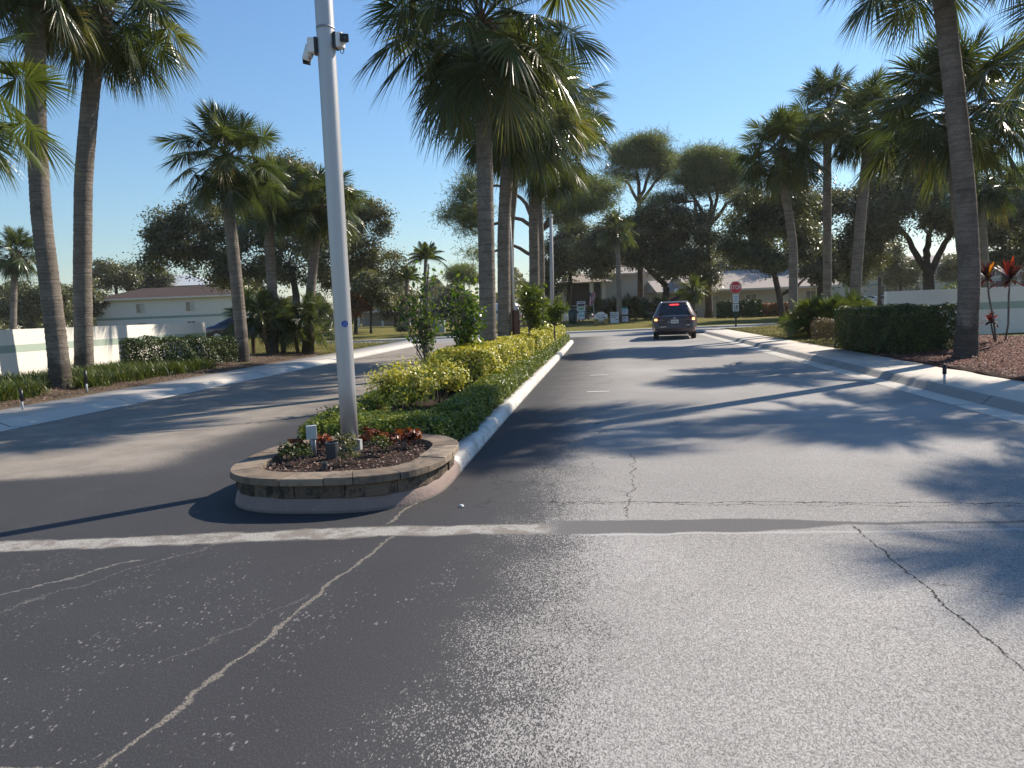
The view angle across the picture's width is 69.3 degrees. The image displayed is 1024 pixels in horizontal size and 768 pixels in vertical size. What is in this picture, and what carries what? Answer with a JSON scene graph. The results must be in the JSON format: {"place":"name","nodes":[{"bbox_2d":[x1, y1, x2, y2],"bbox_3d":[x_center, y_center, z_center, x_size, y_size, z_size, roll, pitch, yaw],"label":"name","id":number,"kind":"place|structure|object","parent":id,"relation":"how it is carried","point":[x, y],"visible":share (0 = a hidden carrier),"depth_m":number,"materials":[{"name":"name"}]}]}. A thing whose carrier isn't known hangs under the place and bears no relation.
{"place":"outdoors","nodes":[
{"label":"outdoors","id":0,"kind":"place"},
{"bbox_2d":[0,226,37,329],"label":"palm tree","id":1,"kind":"object","parent":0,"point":[15,265],"visible":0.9,"depth_m":45.12,"materials":[{"name":"green plant"}]},
{"bbox_2d":[0,341,410,419],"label":"sidewalk","id":2,"kind":"structure","parent":0,"point":[29,409],"depth_m":17.82,"materials":[{"name":"concrete"}]},
{"bbox_2d":[109,343,388,384],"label":"lawn","id":3,"kind":"structure","parent":0,"point":[260,348],"depth_m":35.57,"materials":[{"name":"green plant"}]},
{"bbox_2d":[0,322,207,375],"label":"perimeter wall","id":4,"kind":"structure","parent":3,"relation":"on","point":[22,350],"depth_m":21.67,"materials":[{"name":"white paint"}]},
{"bbox_2d":[0,352,323,409],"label":"mulch bed","id":5,"kind":"object","parent":3,"relation":"on","point":[98,390],"visible":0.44,"depth_m":19.45,"materials":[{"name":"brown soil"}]},
{"bbox_2d":[0,13,84,195],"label":"palm tree","id":6,"kind":"object","parent":5,"relation":"on","point":[8,68],"visible":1,"depth_m":13.73,"materials":[{"name":"green plant"}]},
{"bbox_2d":[0,0,131,388],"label":"palm tree","id":7,"kind":"object","parent":5,"relation":"on","point":[35,16],"visible":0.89,"depth_m":17.37,"materials":[{"name":"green plant"}]},
{"bbox_2d":[4,0,208,368],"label":"palm tree","id":8,"kind":"object","parent":5,"relation":"on","point":[127,53],"visible":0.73,"depth_m":19.61,"materials":[{"name":"green plant"}]},
{"bbox_2d":[0,355,219,401],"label":"border grass","id":9,"kind":"structure","parent":5,"relation":"on","point":[32,385],"depth_m":19.02,"materials":[{"name":"green plant"}]},
{"bbox_2d":[118,334,239,365],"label":"boxed hedge","id":10,"kind":"object","parent":5,"relation":"on","point":[130,343],"visible":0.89,"depth_m":23.23,"materials":[{"name":"green plant"}]},
{"bbox_2d":[150,96,291,361],"bbox_3d":[-9.889,-5.350,25.965,4.759,9.422,5.035,-2,6,0],"label":"palm tree","id":11,"kind":"object","parent":5,"relation":"on","point":[227,182],"visible":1,"depth_m":25.45,"materials":[{"name":"green plant"}]},
{"bbox_2d":[220,283,334,353],"bbox_3d":[-9.689,-2.596,30.904,5.587,3.324,4.053,-2,6,0],"label":"fan palm clump","id":12,"kind":"object","parent":5,"relation":"on","point":[290,322],"visible":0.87,"depth_m":30.68,"materials":[{"name":"green plant"}]},
{"bbox_2d":[236,149,327,353],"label":"palm tree","id":13,"kind":"object","parent":5,"relation":"on","point":[276,220],"visible":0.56,"depth_m":30.11,"materials":[{"name":"green plant"}]},
{"bbox_2d":[274,159,373,352],"bbox_3d":[-7.989,-5.391,31.479,4.879,8.331,4.080,-5,6,-27],"label":"palm tree","id":14,"kind":"object","parent":5,"relation":"on","point":[354,198],"visible":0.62,"depth_m":31.16,"materials":[{"name":"green plant"}]},
{"bbox_2d":[210,339,405,356],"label":"lawn grass","id":15,"kind":"structure","parent":3,"relation":"on","point":[363,346],"depth_m":37.84,"materials":[{"name":"green plant"}]},
{"bbox_2d":[205,317,262,338],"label":"car","id":16,"kind":"object","parent":15,"relation":"on","point":[218,328],"visible":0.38,"depth_m":43.08,"materials":[{"name":"blue paint"}]},
{"bbox_2d":[352,363,542,480],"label":"median soil","id":17,"kind":"structure","parent":0,"point":[428,404],"depth_m":12.68,"materials":[{"name":"brown soil"}]},
{"bbox_2d":[327,382,427,412],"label":"border hedge","id":18,"kind":"object","parent":17,"relation":"on","point":[366,404],"visible":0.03,"depth_m":10.69,"materials":[{"name":"green plant"}]},
{"bbox_2d":[296,406,478,440],"bbox_3d":[-1.471,0.517,8.873,1.952,0.397,1.313,-1,6,12],"label":"border hedge","id":19,"kind":"object","parent":17,"relation":"on","point":[455,424],"visible":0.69,"depth_m":8.57,"materials":[{"name":"green plant"}]},
{"bbox_2d":[362,356,446,410],"bbox_3d":[-1.589,0.071,10.633,1.159,0.942,1.125,-6,7,-31],"label":"golden shrub","id":20,"kind":"object","parent":17,"relation":"on","point":[404,387],"visible":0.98,"depth_m":10.45,"materials":[{"name":"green plant"}]},
{"bbox_2d":[393,260,446,395],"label":"young tree","id":21,"kind":"object","parent":17,"relation":"on","point":[426,322],"visible":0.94,"depth_m":13.47,"materials":[{"name":"green plant"}]},
{"bbox_2d":[398,349,472,404],"bbox_3d":[-1.297,-0.121,12.216,1.200,0.991,1.177,-7,7,-38],"label":"golden shrub","id":22,"kind":"object","parent":17,"relation":"on","point":[445,374],"visible":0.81,"depth_m":12.04,"materials":[{"name":"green plant"}]},
{"bbox_2d":[440,268,490,354],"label":"young tree","id":23,"kind":"object","parent":17,"relation":"on","point":[465,334],"visible":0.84,"depth_m":14.51,"materials":[{"name":"green plant"}]},
{"bbox_2d":[429,334,535,392],"bbox_3d":[-0.480,-0.581,16.735,1.445,0.957,6.368,-1,6,9],"label":"golden hedge","id":24,"kind":"object","parent":17,"relation":"on","point":[489,357],"visible":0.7,"depth_m":14.31,"materials":[{"name":"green plant"}]},
{"bbox_2d":[346,0,627,341],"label":"palm tree","id":25,"kind":"object","parent":17,"relation":"on","point":[491,88],"visible":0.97,"depth_m":15.94,"materials":[{"name":"green plant"}]},
{"bbox_2d":[430,333,569,426],"bbox_3d":[0.819,-0.882,21.889,0.689,0.450,25.675,-2,6,7],"label":"border hedge","id":26,"kind":"object","parent":17,"relation":"on","point":[479,394],"visible":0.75,"depth_m":12.22,"materials":[{"name":"green plant"}]},
{"bbox_2d":[510,222,519,334],"bbox_3d":[-0.012,-2.786,20.270,0.390,4.743,0.236,-7,7,-37],"label":"gate post","id":27,"kind":"object","parent":17,"relation":"on","point":[515,322],"visible":0.57,"depth_m":20.34,"materials":[{"name":"brown wood"}]},
{"bbox_2d":[431,4,616,336],"bbox_3d":[0.299,-5.235,20.044,5.516,9.641,5.187,-2,6,0],"label":"palm tree","id":28,"kind":"object","parent":17,"relation":"on","point":[505,168],"visible":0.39,"depth_m":19.89,"materials":[{"name":"green plant"}]},
{"bbox_2d":[454,84,597,331],"bbox_3d":[0.677,-5.555,23.659,4.491,9.537,4.383,2,7,36],"label":"palm tree","id":29,"kind":"object","parent":17,"relation":"on","point":[513,203],"visible":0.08,"depth_m":23.57,"materials":[{"name":"green plant"}]},
{"bbox_2d":[511,279,554,334],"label":"young tree","id":30,"kind":"object","parent":17,"relation":"on","point":[531,306],"visible":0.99,"depth_m":21.22,"materials":[{"name":"green plant"}]},
{"bbox_2d":[511,323,565,349],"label":"golden hedge","id":31,"kind":"object","parent":17,"relation":"on","point":[543,337],"visible":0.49,"depth_m":23.75,"materials":[{"name":"yellow plant"}]},
{"bbox_2d":[493,114,609,327],"bbox_3d":[1.380,-5.825,27.098,4.906,9.348,4.836,-2,6,0],"label":"palm tree","id":32,"kind":"object","parent":17,"relation":"on","point":[564,190],"visible":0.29,"depth_m":26.89,"materials":[{"name":"green plant"}]},
{"bbox_2d":[542,294,570,340],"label":"young tree","id":33,"kind":"object","parent":17,"relation":"on","point":[555,313],"visible":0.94,"depth_m":26.41,"materials":[{"name":"green plant"}]},
{"bbox_2d":[538,68,621,325],"bbox_3d":[2.086,-7.331,30.436,5.019,11.631,5.186,-2,6,0],"label":"palm tree","id":34,"kind":"object","parent":17,"relation":"on","point":[600,119],"visible":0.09,"depth_m":30.18,"materials":[{"name":"green plant"}]},
{"bbox_2d":[228,315,786,343],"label":"lawn","id":35,"kind":"structure","parent":0,"point":[383,332],"depth_m":55.74,"materials":[{"name":"green plant"}]},
{"bbox_2d":[0,276,72,328],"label":"distant tree","id":36,"kind":"object","parent":35,"relation":"on","point":[29,307],"visible":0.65,"depth_m":92.34,"materials":[{"name":"green plant"}]},
{"bbox_2d":[61,276,114,321],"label":"distant tree","id":37,"kind":"object","parent":35,"relation":"on","point":[98,297],"visible":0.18,"depth_m":98.26,"materials":[{"name":"green plant"}]},
{"bbox_2d":[92,255,147,293],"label":"distant tree","id":38,"kind":"object","parent":35,"relation":"on","point":[120,275],"visible":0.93,"depth_m":114.33,"materials":[{"name":"green plant"}]},
{"bbox_2d":[122,259,180,291],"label":"distant tree","id":39,"kind":"object","parent":35,"relation":"on","point":[151,280],"visible":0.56,"depth_m":121.59,"materials":[{"name":"green plant"}]},
{"bbox_2d":[95,286,255,327],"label":"house","id":40,"kind":"structure","parent":35,"relation":"on","point":[173,305],"depth_m":99.38,"materials":[{"name":"white paint"}]},
{"bbox_2d":[139,275,212,288],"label":"house","id":41,"kind":"structure","parent":35,"relation":"on","point":[183,282],"depth_m":124.69,"materials":[{"name":"white paint"}]},
{"bbox_2d":[122,144,373,313],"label":"oak tree","id":42,"kind":"object","parent":35,"relation":"on","point":[168,236],"visible":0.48,"depth_m":60.22,"materials":[{"name":"green plant"}]},
{"bbox_2d":[350,290,375,333],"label":"orange tree","id":43,"kind":"object","parent":35,"relation":"on","point":[359,306],"visible":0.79,"depth_m":58.98,"materials":[{"name":"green plant"}]},
{"bbox_2d":[316,180,414,307],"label":"oak tree","id":44,"kind":"object","parent":35,"relation":"on","point":[368,257],"visible":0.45,"depth_m":63.77,"materials":[{"name":"green plant"}]},
{"bbox_2d":[349,268,400,332],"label":"young oak","id":45,"kind":"object","parent":35,"relation":"on","point":[376,295],"visible":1,"depth_m":58.84,"materials":[{"name":"green plant"}]},
{"bbox_2d":[358,309,419,326],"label":"carport","id":46,"kind":"object","parent":35,"relation":"on","point":[366,320],"visible":0.2,"depth_m":94.73,"materials":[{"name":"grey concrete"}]},
{"bbox_2d":[374,266,422,326],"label":"distant tree","id":47,"kind":"object","parent":35,"relation":"on","point":[387,315],"visible":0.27,"depth_m":83.69,"materials":[{"name":"green plant"}]},
{"bbox_2d":[389,265,422,325],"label":"feather palm","id":48,"kind":"object","parent":35,"relation":"on","point":[408,276],"visible":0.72,"depth_m":71.18,"materials":[{"name":"green plant"}]},
{"bbox_2d":[402,241,447,328],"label":"feather palm","id":49,"kind":"object","parent":35,"relation":"on","point":[425,252],"visible":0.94,"depth_m":66.97,"materials":[{"name":"green plant"}]},
{"bbox_2d":[422,280,478,324],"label":"distant tree","id":50,"kind":"object","parent":35,"relation":"on","point":[446,291],"visible":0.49,"depth_m":88.67,"materials":[{"name":"green plant"}]},
{"bbox_2d":[440,261,478,289],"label":"pine tree","id":51,"kind":"object","parent":35,"relation":"on","point":[464,269],"visible":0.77,"depth_m":103.10,"materials":[{"name":"green plant"}]},
{"bbox_2d":[424,163,634,268],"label":"pine tree","id":52,"kind":"object","parent":35,"relation":"on","point":[462,215],"visible":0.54,"depth_m":58.25,"materials":[{"name":"green plant"}]},
{"bbox_2d":[548,214,553,307],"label":"lamp post","id":53,"kind":"object","parent":35,"relation":"on","point":[551,258],"visible":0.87,"depth_m":49.33,"materials":[{"name":"grey metal"}]},
{"bbox_2d":[526,217,623,310],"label":"oak tree","id":54,"kind":"object","parent":35,"relation":"on","point":[564,262],"visible":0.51,"depth_m":75.87,"materials":[{"name":"green plant"}]},
{"bbox_2d":[554,273,610,313],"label":"house","id":55,"kind":"structure","parent":35,"relation":"on","point":[582,292],"depth_m":80.93,"materials":[{"name":"beige paint"}]},
{"bbox_2d":[594,208,639,321],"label":"palm tree","id":56,"kind":"object","parent":35,"relation":"on","point":[616,238],"visible":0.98,"depth_m":57.15,"materials":[{"name":"green plant"}]},
{"bbox_2d":[577,292,668,319],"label":"hedge","id":57,"kind":"object","parent":35,"relation":"on","point":[635,305],"visible":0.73,"depth_m":61.24,"materials":[{"name":"green plant"}]},
{"bbox_2d":[600,265,655,315],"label":"house","id":58,"kind":"structure","parent":35,"relation":"on","point":[629,282],"depth_m":81.37,"materials":[{"name":"beige paint"}]},
{"bbox_2d":[590,124,681,317],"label":"pine tree","id":59,"kind":"object","parent":35,"relation":"on","point":[639,153],"visible":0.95,"depth_m":69.65,"materials":[{"name":"green plant"}]},
{"bbox_2d":[566,190,731,300],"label":"oak tree","id":60,"kind":"object","parent":35,"relation":"on","point":[664,237],"visible":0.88,"depth_m":64.20,"materials":[{"name":"green plant"}]},
{"bbox_2d":[644,280,682,305],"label":"house","id":61,"kind":"structure","parent":35,"relation":"on","point":[653,288],"depth_m":77.37,"materials":[{"name":"beige"}]},
{"bbox_2d":[675,272,709,310],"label":"palm tree","id":62,"kind":"object","parent":35,"relation":"on","point":[693,296],"visible":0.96,"depth_m":54.41,"materials":[{"name":"green plant"}]},
{"bbox_2d":[632,136,766,317],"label":"pine tree","id":63,"kind":"object","parent":35,"relation":"on","point":[702,172],"visible":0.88,"depth_m":64.80,"materials":[{"name":"green plant"}]},
{"bbox_2d":[716,298,761,317],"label":"boxed hedge","id":64,"kind":"object","parent":35,"relation":"on","point":[751,308],"visible":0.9,"depth_m":62.22,"materials":[{"name":"green plant"}]},
{"bbox_2d":[672,268,841,316],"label":"house","id":65,"kind":"structure","parent":35,"relation":"on","point":[760,288],"depth_m":71.67,"materials":[{"name":"beige"}]},
{"bbox_2d":[710,164,843,323],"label":"oak tree","id":66,"kind":"object","parent":35,"relation":"on","point":[761,220],"visible":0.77,"depth_m":46.73,"materials":[{"name":"green plant"}]},
{"bbox_2d":[774,172,898,305],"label":"oak tree","id":67,"kind":"object","parent":35,"relation":"on","point":[815,270],"visible":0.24,"depth_m":58.21,"materials":[{"name":"green plant"}]},
{"bbox_2d":[866,238,914,305],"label":"distant tree","id":68,"kind":"object","parent":35,"relation":"on","point":[899,266],"visible":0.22,"depth_m":82.03,"materials":[{"name":"green plant"}]},
{"bbox_2d":[876,255,930,290],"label":"distant tree","id":69,"kind":"object","parent":35,"relation":"on","point":[911,276],"visible":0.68,"depth_m":86.37,"materials":[{"name":"green plant"}]},
{"bbox_2d":[832,159,1021,289],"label":"oak tree","id":70,"kind":"object","parent":35,"relation":"on","point":[929,220],"visible":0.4,"depth_m":55.75,"materials":[{"name":"green plant"}]},
{"bbox_2d":[832,254,1023,298],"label":"house","id":71,"kind":"structure","parent":35,"relation":"on","point":[871,290],"depth_m":107.63,"materials":[{"name":"beige paint"}]},
{"bbox_2d":[934,246,957,286],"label":"distant tree","id":72,"kind":"object","parent":35,"relation":"on","point":[947,270],"visible":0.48,"depth_m":85.47,"materials":[{"name":"green plant"}]},
{"bbox_2d":[987,163,1023,286],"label":"oak tree","id":73,"kind":"object","parent":35,"relation":"on","point":[1000,236],"visible":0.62,"depth_m":48.58,"materials":[{"name":"green plant"}]},
{"bbox_2d":[0,334,1023,767],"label":"road","id":74,"kind":"structure","parent":0,"point":[648,550],"depth_m":4.34,"materials":[{"name":"grey asphalt"}]},
{"bbox_2d":[0,345,415,431],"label":"gutter","id":75,"kind":"object","parent":74,"relation":"on","point":[58,418],"visible":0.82,"depth_m":16.12,"materials":[{"name":"concrete"}]},
{"bbox_2d":[0,343,418,428],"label":"kerb","id":76,"kind":"structure","parent":74,"relation":"on","point":[11,422],"depth_m":16.55,"materials":[{"name":"concrete"}]},
{"bbox_2d":[235,340,573,513],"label":"median kerb","id":77,"kind":"structure","parent":74,"relation":"on","point":[472,444],"depth_m":6.45,"materials":[{"name":"white concrete"}]},
{"bbox_2d":[230,434,458,498],"bbox_3d":[-1.549,0.755,7.163,2.041,0.185,2.202,-2,6,0],"label":"stone planter","id":78,"kind":"object","parent":77,"relation":"on","point":[254,475],"visible":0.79,"depth_m":6.38,"materials":[{"name":"stone"}]},
{"bbox_2d":[314,0,362,450],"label":"metal pole","id":79,"kind":"object","parent":78,"relation":"on","point":[328,80],"visible":0.9,"depth_m":7.37,"materials":[{"name":"metal"}]},
{"bbox_2d":[302,36,317,64],"bbox_3d":[-1.985,-3.268,7.274,0.169,0.230,0.139,-2,6,0],"label":"security camera","id":80,"kind":"object","parent":79,"relation":"attached to","point":[310,50],"visible":0.99,"depth_m":7.22,"materials":[{"name":"white plastic"}]},
{"bbox_2d":[269,442,427,471],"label":"mulch","id":81,"kind":"object","parent":78,"relation":"on","point":[332,463],"visible":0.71,"depth_m":6.98,"materials":[{"name":"brown wood"}]},
{"bbox_2d":[650,301,696,338],"bbox_3d":[7.968,-3.186,36.441,2.320,1.764,5.204,-1,6,12],"label":"minivan","id":82,"kind":"object","parent":74,"relation":"on","point":[674,317],"visible":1,"depth_m":34.11,"materials":[{"name":"grey paint"}]},
{"bbox_2d":[697,333,1023,424],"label":"gutter","id":83,"kind":"object","parent":74,"relation":"on","point":[996,412],"visible":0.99,"depth_m":12.57,"materials":[{"name":"concrete"}]},
{"bbox_2d":[704,331,1023,414],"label":"kerb","id":84,"kind":"structure","parent":74,"relation":"on","point":[1010,405],"depth_m":13.21,"materials":[{"name":"concrete"}]},
{"bbox_2d":[0,0,1023,328],"label":"sky","id":85,"kind":"structure","parent":0,"point":[699,69],"materials":[{"name":"blue"}]},
{"bbox_2d":[353,326,751,342],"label":"cross road","id":86,"kind":"structure","parent":0,"point":[642,332],"depth_m":45.40,"materials":[{"name":"grey asphalt"}]},
{"bbox_2d":[316,323,777,342],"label":"kerb","id":87,"kind":"structure","parent":86,"relation":"on","point":[591,331],"depth_m":48.24,"materials":[{"name":"concrete"}]},
{"bbox_2d":[704,329,1023,401],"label":"sidewalk","id":88,"kind":"structure","parent":0,"point":[1011,389],"depth_m":14.97,"materials":[{"name":"concrete"}]},
{"bbox_2d":[724,324,1023,354],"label":"lawn","id":89,"kind":"structure","parent":0,"point":[860,351],"depth_m":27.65,"materials":[{"name":"green plant"}]},
{"bbox_2d":[727,102,837,333],"bbox_3d":[10.963,-6.627,30.186,4.439,9.489,4.922,-2,6,0],"label":"palm tree","id":90,"kind":"object","parent":89,"relation":"on","point":[778,178],"visible":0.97,"depth_m":29.71,"materials":[{"name":"green plant"}]},
{"bbox_2d":[777,283,874,337],"bbox_3d":[12.644,-2.599,28.650,4.650,2.688,3.953,-4,6,-19],"label":"fan palm clump","id":91,"kind":"object","parent":89,"relation":"on","point":[805,314],"visible":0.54,"depth_m":28.53,"materials":[{"name":"green plant"}]},
{"bbox_2d":[786,62,866,299],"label":"palm tree","id":92,"kind":"object","parent":89,"relation":"on","point":[822,85],"visible":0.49,"depth_m":33.03,"materials":[{"name":"green plant"}]},
{"bbox_2d":[810,317,848,342],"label":"brown hedge","id":93,"kind":"object","parent":89,"relation":"on","point":[821,322],"visible":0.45,"depth_m":24.96,"materials":[{"name":"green plant"}]},
{"bbox_2d":[805,63,918,300],"bbox_3d":[14.241,-7.300,30.059,5.012,10.413,4.721,-2,6,0],"label":"palm tree","id":94,"kind":"object","parent":89,"relation":"on","point":[863,98],"visible":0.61,"depth_m":29.75,"materials":[{"name":"green plant"}]},
{"bbox_2d":[833,302,956,354],"bbox_3d":[10.068,-1.506,19.635,1.827,1.312,3.651,-2,6,0],"label":"boxed hedge","id":95,"kind":"object","parent":89,"relation":"on","point":[907,326],"visible":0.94,"depth_m":18.25,"materials":[{"name":"green plant"}]},
{"bbox_2d":[824,334,1023,380],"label":"mulch bed","id":96,"kind":"object","parent":89,"relation":"on","point":[1000,339],"visible":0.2,"depth_m":15.90,"materials":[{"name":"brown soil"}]},
{"bbox_2d":[816,0,1023,357],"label":"palm tree","id":97,"kind":"object","parent":96,"relation":"on","point":[944,15],"visible":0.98,"depth_m":15.97,"materials":[{"name":"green plant"}]},
{"bbox_2d":[981,261,1004,340],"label":"ti plant","id":98,"kind":"object","parent":96,"relation":"on","point":[986,271],"visible":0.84,"depth_m":18.28,"materials":[{"name":"red plant"}]},
{"bbox_2d":[987,0,1023,126],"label":"palm tree","id":99,"kind":"object","parent":96,"relation":"on","point":[1017,85],"visible":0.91,"depth_m":16.52,"materials":[{"name":"green plant"}]},
{"bbox_2d":[988,256,1023,340],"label":"ti plant","id":100,"kind":"object","parent":96,"relation":"on","point":[1010,271],"visible":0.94,"depth_m":18.18,"materials":[{"name":"red plant"}]},
{"bbox_2d":[847,17,1023,262],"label":"palm tree","id":101,"kind":"object","parent":89,"relation":"on","point":[925,140],"visible":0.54,"depth_m":20.19,"materials":[{"name":"green plant"}]},
{"bbox_2d":[884,286,1023,334],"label":"perimeter wall","id":102,"kind":"structure","parent":89,"relation":"on","point":[999,298],"depth_m":22.09,"materials":[{"name":"white paint"}]},
{"bbox_2d":[936,148,1023,287],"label":"palm tree","id":103,"kind":"object","parent":89,"relation":"on","point":[989,199],"visible":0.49,"depth_m":33.04,"materials":[{"name":"green plant"}]},
{"label":"ground","id":104,"kind":"structure","parent":0,"visible":0},
{"bbox_2d":[0,243,944,329],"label":"wood","id":105,"kind":"object","parent":104,"relation":"on","point":[518,278],"visible":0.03,"depth_m":125.48,"materials":[{"name":"green plant"}]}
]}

